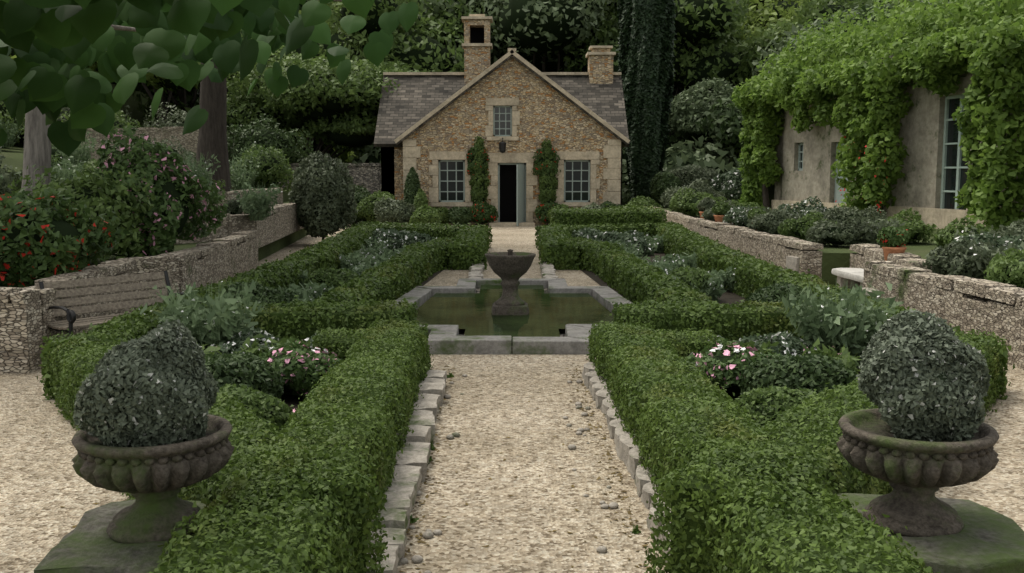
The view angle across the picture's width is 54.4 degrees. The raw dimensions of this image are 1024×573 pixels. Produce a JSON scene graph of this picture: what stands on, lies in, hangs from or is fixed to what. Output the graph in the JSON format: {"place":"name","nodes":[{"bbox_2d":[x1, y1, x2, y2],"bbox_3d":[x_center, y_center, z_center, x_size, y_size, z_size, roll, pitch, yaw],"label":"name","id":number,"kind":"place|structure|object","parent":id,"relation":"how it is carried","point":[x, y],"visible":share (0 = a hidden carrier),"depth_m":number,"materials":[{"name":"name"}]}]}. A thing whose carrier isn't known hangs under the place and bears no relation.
{"place":"outdoors","nodes":[
{"label":"outdoors","id":0,"kind":"place"},
{"bbox_2d":[1,172,306,287],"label":"terrace","id":1,"kind":"structure","parent":0,"point":[269,249],"depth_m":21.83,"materials":[{"name":"soil"}]},
{"bbox_2d":[21,106,50,195],"bbox_3d":[-4.873,-5.370,13.575,10.507,9.955,9.822,0,6,0],"label":"tree","id":2,"kind":"object","parent":1,"relation":"on","point":[37,147],"visible":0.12,"depth_m":13.34,"materials":[{"name":"grey plant"}]},
{"bbox_2d":[80,127,198,164],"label":"back wall","id":3,"kind":"structure","parent":1,"relation":"on","point":[187,141],"depth_m":29.68,"materials":[{"name":"grey stone"}]},
{"bbox_2d":[195,59,230,191],"bbox_3d":[-5.644,-8.756,21.083,11.538,13.707,11.055,5,8,40],"label":"tree","id":4,"kind":"object","parent":1,"relation":"on","point":[212,137],"visible":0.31,"depth_m":21.64,"materials":[{"name":"brown plant"}]},
{"bbox_2d":[159,187,302,247],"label":"raised bed walls","id":5,"kind":"structure","parent":1,"relation":"on","point":[282,222],"depth_m":19.45,"materials":[{"name":"grey stone"}]},
{"bbox_2d":[0,100,358,287],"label":"slope shrubs","id":6,"kind":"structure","parent":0,"point":[142,196],"depth_m":13.37,"materials":[{"name":"green plant"}]},
{"bbox_2d":[0,84,774,207],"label":"ground","id":7,"kind":"structure","parent":0,"point":[14,157],"depth_m":51.20,"materials":[{"name":"green plant"}]},
{"bbox_2d":[0,230,258,372],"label":"retaining wall","id":8,"kind":"structure","parent":7,"relation":"on","point":[26,316],"depth_m":10.42,"materials":[{"name":"grey stone"}]},
{"bbox_2d":[196,86,236,110],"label":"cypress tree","id":9,"kind":"object","parent":7,"relation":"on","point":[198,93],"visible":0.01,"depth_m":48.84,"materials":[{"name":"green plant"}]},
{"bbox_2d":[227,45,433,159],"bbox_3d":[-6.863,-6.239,39.259,9.380,6.417,8.430,5,8,39],"label":"small tree","id":10,"kind":"object","parent":7,"relation":"on","point":[326,105],"visible":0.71,"depth_m":36.02,"materials":[{"name":"green plant"}]},
{"bbox_2d":[8,0,1004,207],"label":"forest trees","id":11,"kind":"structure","parent":7,"relation":"on","point":[734,42],"depth_m":45.25,"materials":[{"name":"green plant"}]},
{"bbox_2d":[616,0,675,200],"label":"cypress tree","id":12,"kind":"object","parent":7,"relation":"on","point":[645,49],"visible":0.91,"depth_m":38.75,"materials":[{"name":"green plant"}]},
{"bbox_2d":[650,164,760,207],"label":"shrubs","id":13,"kind":"object","parent":7,"relation":"on","point":[728,184],"visible":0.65,"depth_m":36.10,"materials":[{"name":"green plant"}]},
{"bbox_2d":[668,77,775,163],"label":"round tree","id":14,"kind":"object","parent":7,"relation":"on","point":[686,113],"visible":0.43,"depth_m":43.36,"materials":[{"name":"green plant"}]},
{"bbox_2d":[654,207,1023,369],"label":"retaining wall","id":15,"kind":"structure","parent":7,"relation":"on","point":[965,303],"depth_m":10.77,"materials":[{"name":"beige stone"}]},
{"bbox_2d":[876,226,910,260],"bbox_3d":[4.982,-0.536,13.022,0.411,0.516,0.398,0,6,0],"label":"terracotta pot","id":16,"kind":"object","parent":15,"relation":"on","point":[891,239],"visible":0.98,"depth_m":12.92,"materials":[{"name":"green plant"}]},
{"bbox_2d":[0,225,1023,572],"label":"gravel paths","id":17,"kind":"structure","parent":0,"point":[48,497],"depth_m":5.56,"materials":[{"name":"beige gravel"}]},
{"bbox_2d":[35,270,200,340],"bbox_3d":[-3.622,0.278,9.289,0.557,0.732,1.365,5,8,37],"label":"bench","id":18,"kind":"object","parent":17,"relation":"on","point":[71,322],"visible":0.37,"depth_m":9.30,"materials":[{"name":"grey wood"}]},
{"bbox_2d":[34,319,233,572],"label":"urn","id":19,"kind":"object","parent":17,"relation":"on","point":[151,436],"visible":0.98,"depth_m":3.42,"materials":[{"name":"stone"}]},
{"bbox_2d":[0,0,450,156],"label":"overhanging tree","id":20,"kind":"object","parent":17,"relation":"on","point":[58,46],"visible":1,"depth_m":3.32,"materials":[{"name":"green plant"}]},
{"bbox_2d":[229,163,381,223],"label":"garden wall","id":21,"kind":"structure","parent":17,"relation":"on","point":[367,176],"depth_m":34.23,"materials":[{"name":"grey stone"}]},
{"bbox_2d":[374,14,629,225],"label":"cottage","id":22,"kind":"structure","parent":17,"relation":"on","point":[513,108],"depth_m":32.96,"materials":[{"name":"stone"}]},
{"bbox_2d":[342,136,662,225],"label":"shrubs","id":23,"kind":"object","parent":17,"relation":"on","point":[383,207],"visible":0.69,"depth_m":32.42,"materials":[{"name":"green plant"}]},
{"bbox_2d":[485,249,535,314],"bbox_3d":[-0.020,-0.012,11.564,0.597,0.848,0.597,0,6,0],"label":"fountain","id":24,"kind":"object","parent":17,"relation":"on","point":[510,268],"visible":0.94,"depth_m":11.39,"materials":[{"name":"stone"}]},
{"bbox_2d":[395,278,630,353],"bbox_3d":[0.000,0.458,12.104,3.191,0.544,5.581,0,6,0],"label":"pond coping","id":25,"kind":"object","parent":17,"relation":"on","point":[447,339],"visible":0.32,"depth_m":9.69,"materials":[{"name":"stone"}]},
{"bbox_2d":[366,262,670,572],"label":"path edging stones","id":26,"kind":"object","parent":17,"relation":"on","point":[410,466],"visible":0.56,"depth_m":5.59,"materials":[{"name":"grey stone"}]},
{"bbox_2d":[138,226,903,433],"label":"flower bed plants","id":27,"kind":"object","parent":17,"relation":"on","point":[777,372],"visible":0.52,"depth_m":8.18,"materials":[{"name":"green plant"}]},
{"bbox_2d":[20,235,1022,572],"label":"pebbles","id":28,"kind":"object","parent":17,"relation":"on","point":[428,533],"visible":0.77,"depth_m":5.33,"materials":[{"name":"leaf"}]},
{"bbox_2d":[36,315,1012,572],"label":"parterre hedge","id":29,"kind":"object","parent":17,"relation":"on","point":[738,489],"visible":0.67,"depth_m":4.05,"materials":[{"name":"green plant"}]},
{"bbox_2d":[37,204,1014,399],"bbox_3d":[0.133,-0.605,15.980,8.032,1.081,17.466,0,6,0],"label":"parterre hedge","id":30,"kind":"object","parent":17,"relation":"on","point":[659,298],"visible":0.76,"depth_m":12.83,"materials":[{"name":"green plant"}]},
{"bbox_2d":[281,253,860,408],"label":"bed soil","id":31,"kind":"structure","parent":17,"relation":"on","point":[726,297],"depth_m":13.63,"materials":[{"name":"brown soil"}]},
{"bbox_2d":[786,256,879,297],"bbox_3d":[4.592,-0.051,13.584,0.857,0.435,4.355,0,6,4],"label":"stone seat","id":32,"kind":"object","parent":17,"relation":"on","point":[856,275],"visible":0.3,"depth_m":13.88,"materials":[{"name":"beige stone"}]},
{"bbox_2d":[836,309,1023,572],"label":"urn","id":33,"kind":"object","parent":17,"relation":"on","point":[920,436],"visible":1,"depth_m":3.48,"materials":[{"name":"stone"}]},
{"bbox_2d":[412,285,613,337],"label":"pond water","id":34,"kind":"structure","parent":0,"point":[550,314],"depth_m":11.54,"materials":[{"name":"green liquid"}]},
{"bbox_2d":[663,208,1019,287],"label":"terrace","id":35,"kind":"structure","parent":0,"point":[833,257],"depth_m":15.14,"materials":[{"name":"soil"}]},
{"bbox_2d":[697,197,716,218],"bbox_3d":[4.740,-1.858,24.234,0.471,0.655,0.431,0,6,0],"label":"terracotta pot","id":36,"kind":"object","parent":35,"relation":"on","point":[705,203],"visible":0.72,"depth_m":24.11,"materials":[{"name":"green plant"}]},
{"bbox_2d":[712,202,730,221],"bbox_3d":[4.795,-1.663,22.765,0.452,0.592,0.467,0,6,0],"label":"terracotta pot","id":37,"kind":"object","parent":35,"relation":"on","point":[720,209],"visible":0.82,"depth_m":22.65,"materials":[{"name":"green plant"}]},
{"bbox_2d":[747,208,765,231],"bbox_3d":[4.906,-1.305,19.886,0.400,0.521,0.446,0,6,0],"label":"terracotta pot","id":38,"kind":"object","parent":35,"relation":"on","point":[758,211],"visible":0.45,"depth_m":19.83,"materials":[{"name":"green plant"}]},
{"bbox_2d":[658,178,1023,287],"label":"terrace plants","id":39,"kind":"object","parent":35,"relation":"on","point":[973,251],"depth_m":16.17,"materials":[{"name":"green plant"}]},
{"bbox_2d":[771,54,1023,229],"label":"outbuilding","id":40,"kind":"structure","parent":35,"relation":"on","point":[933,180],"depth_m":22.90,"materials":[{"name":"plaster"},{"name":"glass"},{"name":"painted wood"}]},
{"bbox_2d":[731,0,1023,234],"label":"vines on outbuilding","id":41,"kind":"object","parent":40,"relation":"attached to","point":[983,41],"visible":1,"depth_m":22.86,"materials":[{"name":"green plant"}]}
]}

